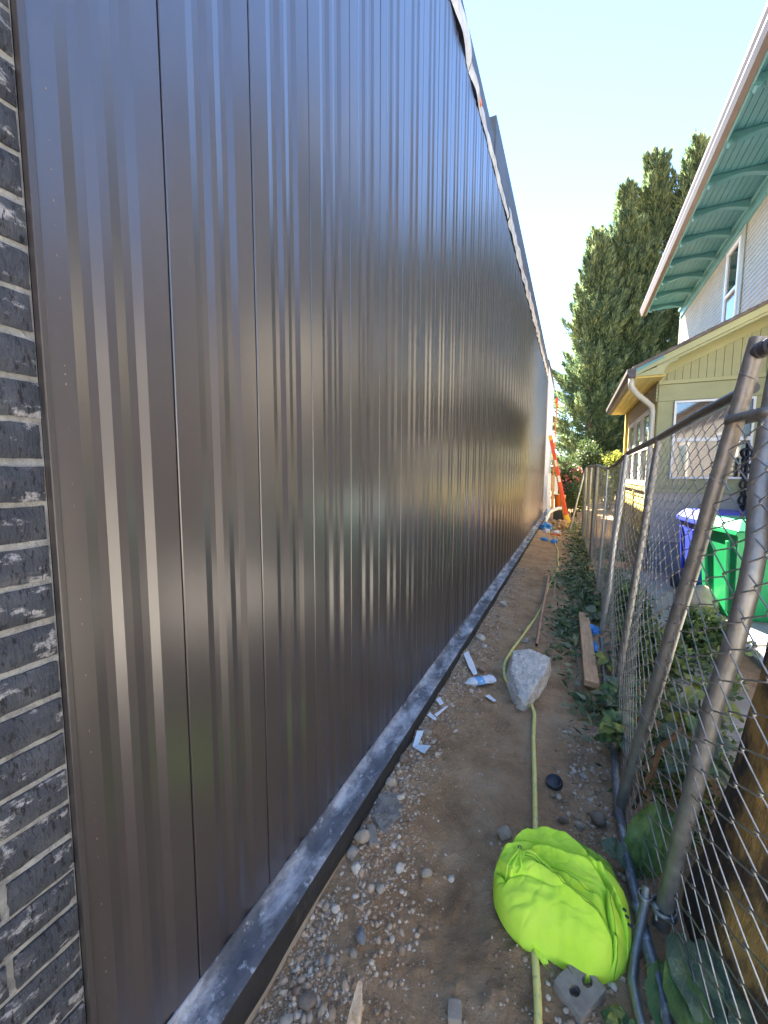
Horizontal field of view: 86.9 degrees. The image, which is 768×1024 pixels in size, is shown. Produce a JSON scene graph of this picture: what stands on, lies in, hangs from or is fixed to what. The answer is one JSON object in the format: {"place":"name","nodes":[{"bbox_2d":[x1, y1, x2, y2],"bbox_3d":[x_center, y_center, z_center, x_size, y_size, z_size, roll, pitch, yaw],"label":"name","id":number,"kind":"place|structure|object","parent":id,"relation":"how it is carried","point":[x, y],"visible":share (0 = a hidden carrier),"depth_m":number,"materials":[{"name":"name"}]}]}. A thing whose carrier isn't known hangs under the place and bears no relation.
{"place":"outdoors","nodes":[
{"label":"outdoors","id":0,"kind":"place"},
{"bbox_2d":[283,611,592,1017],"bbox_3d":[0.858,1.143,2.538,0.861,0.102,3.903,3,6,25],"label":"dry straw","id":1,"kind":"object","parent":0,"point":[461,832],"visible":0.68,"depth_m":1.59,"materials":[{"name":"plant"}]},
{"bbox_2d":[251,557,657,1023],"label":"gravel","id":2,"kind":"structure","parent":0,"point":[279,993],"depth_m":1.36,"materials":[{"name":"grey gravel"}]},
{"bbox_2d":[413,731,429,752],"bbox_3d":[0.191,1.145,2.027,0.088,0.031,0.140,3,6,25],"label":"folded paper","id":3,"kind":"object","parent":2,"relation":"on","point":[421,748],"visible":1,"depth_m":2.01,"materials":[{"name":"white paper"}]},
{"bbox_2d":[436,697,443,704],"bbox_3d":[0.330,1.111,2.382,0.032,0.020,0.048,-2,6,-24],"label":"torn strip","id":4,"kind":"object","parent":2,"relation":"on","point":[439,700],"visible":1,"depth_m":2.38,"materials":[{"name":"white paper"}]},
{"bbox_2d":[434,706,447,716],"bbox_3d":[0.325,1.121,2.293,0.017,0.007,0.137,5,7,38],"label":"torn strip","id":5,"kind":"object","parent":2,"relation":"on","point":[439,712],"visible":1,"depth_m":2.28,"materials":[{"name":"white paper"}]},
{"bbox_2d":[252,485,760,1023],"bbox_3d":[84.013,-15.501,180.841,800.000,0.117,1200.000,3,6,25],"label":"ground","id":6,"kind":"structure","parent":0,"point":[472,931],"depth_m":1.58,"materials":[{"name":"brown soil"}]},
{"bbox_2d":[0,0,85,1023],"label":"brick wall","id":7,"kind":"structure","parent":6,"relation":"on","point":[41,976],"depth_m":0.65,"materials":[{"name":"black brick"}]},
{"bbox_2d":[10,0,554,1023],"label":"metal clad building","id":8,"kind":"structure","parent":6,"relation":"on","point":[296,384],"depth_m":1.07,"materials":[{"name":"brown paint"}]},
{"bbox_2d":[280,1012,292,1023],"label":"stone","id":9,"kind":"object","parent":6,"relation":"on","point":[286,1018],"visible":1,"depth_m":1.04,"materials":[{"name":"grey stone"}]},
{"bbox_2d":[292,986,299,996],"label":"stone","id":10,"kind":"object","parent":6,"relation":"on","point":[296,990],"visible":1,"depth_m":1.10,"materials":[{"name":"grey stone"}]},
{"bbox_2d":[297,991,317,1010],"bbox_3d":[-0.202,1.304,1.079,0.053,0.030,0.036,-7,6,10],"label":"stone","id":11,"kind":"object","parent":6,"relation":"on","point":[308,1000],"visible":1,"depth_m":1.07,"materials":[{"name":"grey stone"}]},
{"bbox_2d":[322,901,329,911],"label":"stone","id":12,"kind":"object","parent":6,"relation":"on","point":[325,906],"visible":1,"depth_m":1.30,"materials":[{"name":"grey stone"}]},
{"bbox_2d":[326,953,334,966],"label":"stone","id":13,"kind":"object","parent":6,"relation":"on","point":[330,959],"visible":1,"depth_m":1.16,"materials":[{"name":"grey stone"}]},
{"bbox_2d":[331,904,339,913],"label":"stone","id":14,"kind":"object","parent":6,"relation":"on","point":[335,908],"visible":1,"depth_m":1.29,"materials":[{"name":"white stone"}]},
{"bbox_2d":[346,845,357,858],"bbox_3d":[-0.116,1.239,1.474,0.041,0.035,0.038,1,6,11],"label":"stone","id":15,"kind":"object","parent":6,"relation":"on","point":[352,851],"visible":1,"depth_m":1.46,"materials":[{"name":"grey stone"}]},
{"bbox_2d":[350,947,357,958],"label":"stone","id":16,"kind":"object","parent":6,"relation":"on","point":[353,952],"visible":1,"depth_m":1.18,"materials":[{"name":"grey stone"}]},
{"bbox_2d":[347,981,361,1023],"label":"split stake","id":17,"kind":"object","parent":6,"relation":"on","point":[355,1015],"visible":1,"depth_m":0.97,"materials":[{"name":"beige wood"}]},
{"bbox_2d":[351,862,360,874],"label":"stone","id":18,"kind":"object","parent":6,"relation":"on","point":[355,867],"visible":1,"depth_m":1.41,"materials":[{"name":"white stone"}]},
{"bbox_2d":[167,506,550,1023],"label":"footing curb","id":19,"kind":"structure","parent":6,"relation":"on","point":[237,979],"depth_m":1.30,"materials":[{"name":"concrete"}]},
{"bbox_2d":[356,926,365,944],"bbox_3d":[-0.070,1.276,1.220,0.031,0.032,0.057,-3,1,-14],"label":"stone","id":20,"kind":"object","parent":6,"relation":"on","point":[361,936],"visible":1,"depth_m":1.21,"materials":[{"name":"grey stone"}]},
{"bbox_2d":[355,828,369,843],"bbox_3d":[-0.080,1.217,1.523,0.057,0.050,0.054,-6,1,3],"label":"stone","id":21,"kind":"object","parent":6,"relation":"on","point":[362,835],"visible":1,"depth_m":1.51,"materials":[{"name":"beige stone"}]},
{"bbox_2d":[366,824,377,845],"bbox_3d":[-0.046,1.228,1.537,0.035,0.023,0.089,7,5,-11],"label":"stone","id":22,"kind":"object","parent":6,"relation":"on","point":[373,839],"visible":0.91,"depth_m":1.53,"materials":[{"name":"grey stone"}]},
{"bbox_2d":[376,882,384,894],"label":"stone","id":23,"kind":"object","parent":6,"relation":"on","point":[380,888],"visible":1,"depth_m":1.35,"materials":[{"name":"grey stone"}]},
{"bbox_2d":[371,791,402,834],"bbox_3d":[0.019,1.234,1.649,0.139,0.086,0.217,3,6,25],"label":"mortar patch","id":24,"kind":"object","parent":6,"relation":"on","point":[386,809],"visible":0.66,"depth_m":1.63,"materials":[{"name":"grey concrete"}]},
{"bbox_2d":[385,776,396,787],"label":"stone","id":25,"kind":"object","parent":6,"relation":"on","point":[391,782],"visible":1,"depth_m":1.77,"materials":[{"name":"beige stone"}]},
{"bbox_2d":[395,862,403,873],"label":"stone","id":26,"kind":"object","parent":6,"relation":"on","point":[399,867],"visible":1,"depth_m":1.43,"materials":[{"name":"white stone"}]},
{"bbox_2d":[397,794,404,799],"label":"stone","id":27,"kind":"object","parent":6,"relation":"on","point":[400,796],"visible":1,"depth_m":1.70,"materials":[{"name":"white stone"}]},
{"bbox_2d":[399,753,408,763],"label":"stone","id":28,"kind":"object","parent":6,"relation":"on","point":[403,758],"visible":0.98,"depth_m":1.91,"materials":[{"name":"grey stone"}]},
{"bbox_2d":[421,728,431,735],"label":"stone","id":29,"kind":"object","parent":6,"relation":"on","point":[427,732],"visible":0.92,"depth_m":2.11,"materials":[{"name":"grey stone"}]},
{"bbox_2d":[421,867,432,877],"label":"stone","id":30,"kind":"object","parent":6,"relation":"on","point":[426,872],"visible":1,"depth_m":1.42,"materials":[{"name":"grey stone"}]},
{"bbox_2d":[428,712,436,719],"bbox_3d":[0.267,1.129,2.241,0.057,0.017,0.022,6,8,44],"label":"torn strip","id":31,"kind":"object","parent":6,"relation":"on","point":[430,715],"visible":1,"depth_m":2.24,"materials":[{"name":"white paper"}]},
{"bbox_2d":[447,998,461,1023],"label":"stone","id":32,"kind":"object","parent":6,"relation":"on","point":[454,1016],"visible":1,"depth_m":1.06,"materials":[{"name":"grey stone"}]},
{"bbox_2d":[463,651,476,674],"bbox_3d":[0.608,1.063,2.858,0.049,0.057,0.258,0,5,-2],"label":"white wrapper","id":33,"kind":"object","parent":6,"relation":"on","point":[470,662],"visible":1,"depth_m":2.85,"materials":[{"name":"paper"}]},
{"bbox_2d":[465,674,495,686],"bbox_3d":[0.623,1.105,2.649,0.216,0.047,0.086,-1,6,-15],"label":"crushed bottle","id":34,"kind":"object","parent":6,"relation":"on","point":[480,680],"visible":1,"depth_m":2.63,"materials":[{"name":"clear plastic"}]},
{"bbox_2d":[476,634,485,640],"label":"stone","id":35,"kind":"object","parent":6,"relation":"on","point":[480,637],"visible":0.99,"depth_m":3.29,"materials":[{"name":"grey stone"}]},
{"bbox_2d":[477,666,484,672],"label":"stone","id":36,"kind":"object","parent":6,"relation":"on","point":[481,669],"visible":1,"depth_m":2.79,"materials":[{"name":"grey stone"}]},
{"bbox_2d":[486,695,495,701],"bbox_3d":[0.655,1.141,2.478,0.036,0.016,0.070,-4,7,-35],"label":"white wrapper","id":37,"kind":"object","parent":6,"relation":"on","point":[491,698],"visible":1,"depth_m":2.48,"materials":[{"name":"paper"}]},
{"bbox_2d":[497,825,511,841],"bbox_3d":[0.471,1.253,1.584,0.055,0.046,0.062,-4,-1,34],"label":"stone","id":38,"kind":"object","parent":6,"relation":"on","point":[504,832],"visible":1,"depth_m":1.57,"materials":[{"name":"grey stone"}]},
{"bbox_2d":[520,638,528,642],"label":"stone","id":39,"kind":"object","parent":6,"relation":"on","point":[525,640],"visible":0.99,"depth_m":3.35,"materials":[{"name":"grey stone"}]},
{"bbox_2d":[506,649,551,710],"bbox_3d":[0.938,1.097,2.685,0.301,0.170,0.652,3,6,25],"label":"concrete chunk","id":40,"kind":"object","parent":6,"relation":"on","point":[529,671],"visible":0.91,"depth_m":2.63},
{"bbox_2d":[502,536,558,1023],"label":"air hose","id":41,"kind":"object","parent":6,"relation":"on","point":[537,996],"visible":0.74,"depth_m":1.73,"materials":[{"name":"yellow rubber"}]},
{"bbox_2d":[535,575,549,645],"bbox_3d":[1.715,0.956,4.341,0.029,0.032,2.475,3,6,24],"label":"copper pipe","id":42,"kind":"object","parent":6,"relation":"on","point":[540,621],"visible":1,"depth_m":3.88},
{"bbox_2d":[539,522,552,530],"bbox_3d":[3.971,0.344,9.923,0.302,0.197,0.373,1,5,8],"label":"blue bag","id":43,"kind":"object","parent":6,"relation":"on","point":[545,525],"visible":0.74,"depth_m":9.83,"materials":[{"name":"plastic"}]},
{"bbox_2d":[547,473,550,517],"bbox_3d":[5.193,-0.491,12.758,0.097,1.447,0.342,2,6,17],"label":"leaning board","id":44,"kind":"object","parent":6,"relation":"on","point":[549,492],"visible":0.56,"depth_m":12.76,"materials":[{"name":"white wood"}]},
{"bbox_2d":[550,475,554,517],"bbox_3d":[5.334,-0.472,12.827,0.097,1.398,0.342,2,6,17],"label":"leaning board","id":45,"kind":"object","parent":6,"relation":"on","point":[552,491],"visible":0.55,"depth_m":12.83,"materials":[{"name":"brown wood"}]},
{"bbox_2d":[544,507,561,521],"bbox_3d":[4.487,0.106,10.860,0.697,0.484,0.195,-3,6,-29],"label":"drain pipe","id":46,"kind":"object","parent":6,"relation":"on","point":[549,512],"visible":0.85,"depth_m":10.87,"materials":[{"name":"white plastic"}]},
{"bbox_2d":[545,774,562,790],"bbox_3d":[0.771,1.226,1.837,0.074,0.042,0.074,3,6,25],"label":"plastic lid","id":47,"kind":"object","parent":6,"relation":"on","point":[554,782],"visible":1,"depth_m":1.83,"materials":[{"name":"black plastic"}]},
{"bbox_2d":[554,477,557,507],"bbox_3d":[5.475,-0.453,12.896,0.097,1.348,0.342,2,6,17],"label":"leaning board","id":48,"kind":"object","parent":6,"relation":"on","point":[556,488],"visible":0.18,"depth_m":12.91,"materials":[{"name":"white wood"}]},
{"bbox_2d":[555,793,561,800],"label":"stone","id":49,"kind":"object","parent":6,"relation":"on","point":[558,797],"visible":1,"depth_m":1.76,"materials":[{"name":"grey stone"}]},
{"bbox_2d":[553,398,564,474],"bbox_3d":[6.776,-2.240,15.787,0.345,4.320,0.120,3,6,25],"label":"marker pole","id":50,"kind":"object","parent":6,"relation":"on","point":[559,403],"visible":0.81,"depth_m":15.70,"materials":[{"name":"orange plastic"}]},
{"bbox_2d":[548,435,570,524],"bbox_3d":[4.987,-0.907,11.497,0.683,2.494,0.475,3,6,25],"label":"orange ladder","id":51,"kind":"object","parent":6,"relation":"on","point":[562,497],"visible":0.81,"depth_m":11.30,"materials":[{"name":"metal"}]},
{"bbox_2d":[553,494,565,519],"bbox_3d":[5.152,-0.098,11.896,0.320,0.820,0.357,3,6,25],"label":"orange bucket","id":52,"kind":"object","parent":6,"relation":"on","point":[557,514],"visible":0.38,"depth_m":11.77,"materials":[{"name":"plastic"}]},
{"bbox_2d":[551,519,568,529],"bbox_3d":[4.506,0.302,10.440,0.480,0.248,0.740,3,6,25],"label":"dirt mound","id":53,"kind":"object","parent":6,"relation":"on","point":[559,524],"visible":0.93,"depth_m":10.22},
{"bbox_2d":[493,826,631,983],"bbox_3d":[0.578,1.192,1.335,0.403,0.177,0.466,3,6,25],"label":"safety jacket","id":54,"kind":"object","parent":6,"relation":"on","point":[559,899],"visible":1,"depth_m":1.22,"materials":[{"name":"fabric"}]},
{"bbox_2d":[558,816,568,823],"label":"stone","id":55,"kind":"object","parent":6,"relation":"on","point":[563,820],"visible":1,"depth_m":1.64,"materials":[{"name":"grey stone"}]},
{"bbox_2d":[554,462,586,512],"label":"flowering shrub","id":56,"kind":"object","parent":6,"relation":"on","point":[568,477],"visible":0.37,"depth_m":14.53,"materials":[{"name":"green plant"}]},
{"bbox_2d":[531,518,618,792],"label":"weeds","id":57,"kind":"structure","parent":6,"relation":"on","point":[585,590],"depth_m":4.06,"materials":[{"name":"green plant"}]},
{"bbox_2d":[565,481,587,516],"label":"shrub","id":58,"kind":"object","parent":6,"relation":"on","point":[572,492],"visible":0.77,"depth_m":12.89,"materials":[{"name":"green plant"}]},
{"bbox_2d":[569,473,583,529],"bbox_3d":[4.765,-0.283,9.988,0.308,1.534,0.032,3,6,25],"label":"white pole","id":59,"kind":"object","parent":6,"relation":"on","point":[577,501],"visible":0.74,"depth_m":9.98,"materials":[{"name":"plastic"}]},
{"bbox_2d":[553,964,605,1023],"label":"cored brick","id":60,"kind":"object","parent":6,"relation":"on","point":[584,1004],"visible":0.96,"depth_m":1.07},
{"bbox_2d":[574,820,584,830],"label":"stone","id":61,"kind":"object","parent":6,"relation":"on","point":[579,825],"visible":1,"depth_m":1.62,"materials":[{"name":"grey stone"}]},
{"bbox_2d":[579,773,587,780],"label":"stone","id":62,"kind":"object","parent":6,"relation":"on","point":[584,777],"visible":1,"depth_m":1.88,"materials":[{"name":"grey stone"}]},
{"bbox_2d":[567,436,605,507],"bbox_3d":[7.763,-1.477,15.706,1.570,2.943,1.688,3,6,25],"label":"round shrub","id":63,"kind":"object","parent":6,"relation":"on","point":[586,456],"visible":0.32,"depth_m":15.45,"materials":[{"name":"green plant"}]},
{"bbox_2d":[578,612,598,688],"bbox_3d":[1.625,1.047,3.249,0.090,0.050,1.420,3,6,24],"label":"wood plank","id":64,"kind":"object","parent":6,"relation":"on","point":[590,673],"visible":0.96,"depth_m":3.00,"materials":[{"name":"brown wood"}]},
{"bbox_2d":[551,224,635,499],"bbox_3d":[9.977,-6.932,19.408,4.927,13.402,4.966,0,5,3],"label":"conifer tree","id":65,"kind":"object","parent":6,"relation":"on","point":[594,309],"visible":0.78,"depth_m":18.94,"materials":[{"name":"green plant"}]},
{"bbox_2d":[589,624,599,634],"bbox_3d":[1.838,1.025,3.552,0.130,0.060,0.111,-5,7,-43],"label":"rubber glove","id":66,"kind":"object","parent":6,"relation":"on","point":[595,628],"visible":0.79,"depth_m":3.52,"materials":[{"name":"blue rubber"}]},
{"bbox_2d":[593,641,598,652],"bbox_3d":[1.659,1.060,3.187,0.052,0.054,0.254,3,6,25],"label":"rubber glove","id":67,"kind":"object","parent":6,"relation":"on","point":[596,646],"visible":0.69,"depth_m":3.16,"materials":[{"name":"blue rubber"}]},
{"bbox_2d":[584,605,610,624],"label":"broadleaf plant","id":68,"kind":"object","parent":6,"relation":"on","point":[593,609],"visible":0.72,"depth_m":3.79,"materials":[{"name":"green plant"}]},
{"bbox_2d":[590,810,605,826],"bbox_3d":[0.867,1.238,1.638,0.060,0.051,0.066,-6,-4,38],"label":"stone","id":69,"kind":"object","parent":6,"relation":"on","point":[598,818],"visible":1,"depth_m":1.62,"materials":[{"name":"grey stone"}]},
{"bbox_2d":[591,449,621,509],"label":"sunlit shrub","id":70,"kind":"object","parent":6,"relation":"on","point":[614,458],"visible":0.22,"depth_m":15.86,"materials":[{"name":"yellow plant"}]},
{"bbox_2d":[593,651,626,671],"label":"broadleaf plant","id":71,"kind":"object","parent":6,"relation":"on","point":[603,659],"visible":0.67,"depth_m":2.84,"materials":[{"name":"green plant"}]},
{"bbox_2d":[559,172,670,501],"bbox_3d":[11.635,-8.206,20.139,5.592,15.813,6.051,3,6,25],"label":"conifer tree","id":72,"kind":"object","parent":6,"relation":"on","point":[627,245],"visible":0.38,"depth_m":19.12,"materials":[{"name":"green plant"}]},
{"bbox_2d":[601,1004,635,1023],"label":"weed","id":73,"kind":"object","parent":6,"relation":"on","point":[614,1014],"visible":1,"depth_m":1.02,"materials":[{"name":"green plant"}]},
{"bbox_2d":[597,675,640,718],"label":"broadleaf plant","id":74,"kind":"object","parent":6,"relation":"on","point":[610,698],"visible":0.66,"depth_m":2.31,"materials":[{"name":"green plant"}]},
{"bbox_2d":[591,581,652,620],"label":"yard weed","id":75,"kind":"object","parent":6,"relation":"on","point":[622,598],"visible":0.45,"depth_m":3.86,"materials":[{"name":"green plant"}]},
{"bbox_2d":[594,709,650,754],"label":"broadleaf plant","id":76,"kind":"object","parent":6,"relation":"on","point":[609,724],"visible":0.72,"depth_m":2.01,"materials":[{"name":"green plant"}]},
{"bbox_2d":[584,144,679,439],"bbox_3d":[13.286,-9.112,20.279,5.908,17.603,6.319,1,5,7],"label":"conifer tree","id":77,"kind":"object","parent":6,"relation":"on","point":[654,196],"visible":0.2,"depth_m":19.29,"materials":[{"name":"green plant"}]},
{"bbox_2d":[598,800,675,879],"bbox_3d":[0.885,1.131,1.404,0.255,0.253,0.099,1,6,12],"label":"dock plant","id":78,"kind":"object","parent":6,"relation":"on","point":[638,826],"visible":0.74,"depth_m":1.41,"materials":[{"name":"green plant"}]},
{"bbox_2d":[607,618,696,675],"bbox_3d":[1.918,0.986,2.931,0.545,0.417,0.602,3,6,25],"label":"yard weed","id":79,"kind":"object","parent":6,"relation":"on","point":[681,660],"visible":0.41,"depth_m":2.81,"materials":[{"name":"green plant"}]},
{"bbox_2d":[632,726,682,809],"bbox_3d":[0.996,0.957,1.493,0.022,0.505,0.251,1,5,6],"label":"dry stalk","id":80,"kind":"object","parent":6,"relation":"on","point":[663,744],"visible":0.87,"depth_m":1.48,"materials":[{"name":"brown plant"}]},
{"bbox_2d":[619,128,711,440],"bbox_3d":[14.601,-8.999,19.705,5.814,17.498,5.796,0,5,2],"label":"conifer tree","id":81,"kind":"object","parent":6,"relation":"on","point":[694,153],"visible":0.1,"depth_m":18.89,"materials":[{"name":"green plant"}]},
{"bbox_2d":[581,336,767,1023],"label":"chain link fence","id":82,"kind":"object","parent":6,"relation":"on","point":[662,902],"visible":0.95,"depth_m":1.21,"materials":[{"name":"metal"}]},
{"bbox_2d":[593,543,760,849],"bbox_3d":[2.976,0.916,4.611,1.035,0.183,7.375,3,6,25],"label":"yard ground cover","id":83,"kind":"object","parent":6,"relation":"on","point":[706,800],"visible":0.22,"depth_m":2.35,"materials":[{"name":"plant"}]},
{"bbox_2d":[606,1,767,573],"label":"house","id":84,"kind":"structure","parent":6,"relation":"on","point":[710,279],"depth_m":5.62,"materials":[{"name":"grey paint"}]},
{"bbox_2d":[626,421,634,483],"bbox_3d":[4.699,-1.113,7.716,0.035,1.130,0.780,3,6,25],"label":"side window","id":85,"kind":"structure","parent":84,"relation":"in","point":[631,427],"depth_m":7.79,"materials":[{"name":"white glass"}]},
{"bbox_2d":[631,415,641,483],"bbox_3d":[4.342,-1.041,6.948,0.035,1.130,0.780,3,6,25],"label":"side window","id":86,"kind":"structure","parent":84,"relation":"in","point":[638,422],"depth_m":7.03,"materials":[{"name":"white glass"}]},
{"bbox_2d":[638,409,648,485],"bbox_3d":[3.985,-0.969,6.180,0.035,1.130,0.780,3,6,25],"label":"side window","id":87,"kind":"structure","parent":84,"relation":"in","point":[645,416],"depth_m":6.35,"materials":[{"name":"white glass"}]},
{"bbox_2d":[669,396,756,478],"bbox_3d":[4.279,-0.952,5.304,0.850,1.035,0.035,3,6,25],"label":"front window","id":88,"kind":"structure","parent":84,"relation":"in","point":[682,409],"depth_m":5.35,"materials":[{"name":"white glass"}]},
{"bbox_2d":[721,235,741,321],"bbox_3d":[6.069,-3.845,7.096,0.035,1.560,0.670,3,6,25],"label":"upper window","id":89,"kind":"structure","parent":84,"relation":"in","point":[733,256],"depth_m":7.09,"materials":[{"name":"white glass"}]},
{"bbox_2d":[652,715,737,786],"bbox_3d":[1.293,1.060,1.703,0.291,0.337,0.308,5,7,41],"label":"broadleaf plant","id":90,"kind":"object","parent":6,"relation":"on","point":[721,767],"visible":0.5,"depth_m":1.67,"materials":[{"name":"green plant"}]},
{"bbox_2d":[673,585,718,610],"bbox_3d":[3.165,0.899,4.118,0.280,0.342,0.332,-2,6,-21],"label":"stone","id":91,"kind":"object","parent":6,"relation":"on","point":[704,594],"visible":0.3,"depth_m":4.01,"materials":[{"name":"grey stone"}]},
{"bbox_2d":[645,932,757,1023],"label":"dock plant","id":92,"kind":"object","parent":6,"relation":"on","point":[682,989],"visible":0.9,"depth_m":1.02,"materials":[{"name":"green plant"}]},
{"bbox_2d":[664,672,743,735],"bbox_3d":[1.648,1.022,2.111,0.328,0.339,0.300,3,6,25],"label":"broadleaf plant","id":93,"kind":"object","parent":6,"relation":"on","point":[699,693],"visible":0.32,"depth_m":2.08,"materials":[{"name":"green plant"}]},
{"bbox_2d":[689,604,725,620],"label":"lit plant","id":94,"kind":"object","parent":6,"relation":"on","point":[710,610],"visible":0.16,"depth_m":3.58,"materials":[{"name":"green plant"}]},
{"bbox_2d":[682,640,767,1023],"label":"tree stump","id":95,"kind":"object","parent":6,"relation":"on","point":[752,739],"visible":0.74,"depth_m":1.07,"materials":[{"name":"brown wood"}]},
{"bbox_2d":[726,995,750,1023],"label":"dock plant","id":96,"kind":"object","parent":6,"relation":"on","point":[743,1008],"visible":0.55,"depth_m":0.97,"materials":[{"name":"green plant"}]},
{"bbox_2d":[463,0,767,463],"label":"sky","id":97,"kind":"structure","parent":0,"point":[577,91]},
{"bbox_2d":[614,570,767,789],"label":"yard path","id":98,"kind":"structure","parent":0,"point":[743,705],"depth_m":3.20,"materials":[{"name":"concrete"}]},
{"bbox_2d":[660,610,726,663],"bbox_3d":[2.429,0.972,3.112,0.528,0.415,0.558,3,6,25],"label":"yard weed","id":99,"kind":"object","parent":98,"relation":"on","point":[715,637],"visible":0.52,"depth_m":3.03,"materials":[{"name":"green plant"}]},
{"bbox_2d":[670,508,745,588],"bbox_3d":[3.730,0.483,4.569,0.621,0.998,0.740,2,6,19],"label":"blue bin","id":100,"kind":"object","parent":98,"relation":"on","point":[690,521],"visible":0.19,"depth_m":4.66,"materials":[{"name":"plastic"}]},
{"bbox_2d":[702,515,767,621],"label":"green bin","id":101,"kind":"object","parent":98,"relation":"on","point":[729,559],"visible":0.33,"depth_m":3.84,"materials":[{"name":"plastic"}]},
{"bbox_2d":[744,624,767,667],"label":"driveway","id":102,"kind":"structure","parent":0,"point":[759,634],"depth_m":3.38,"materials":[{"name":"grey concrete"}]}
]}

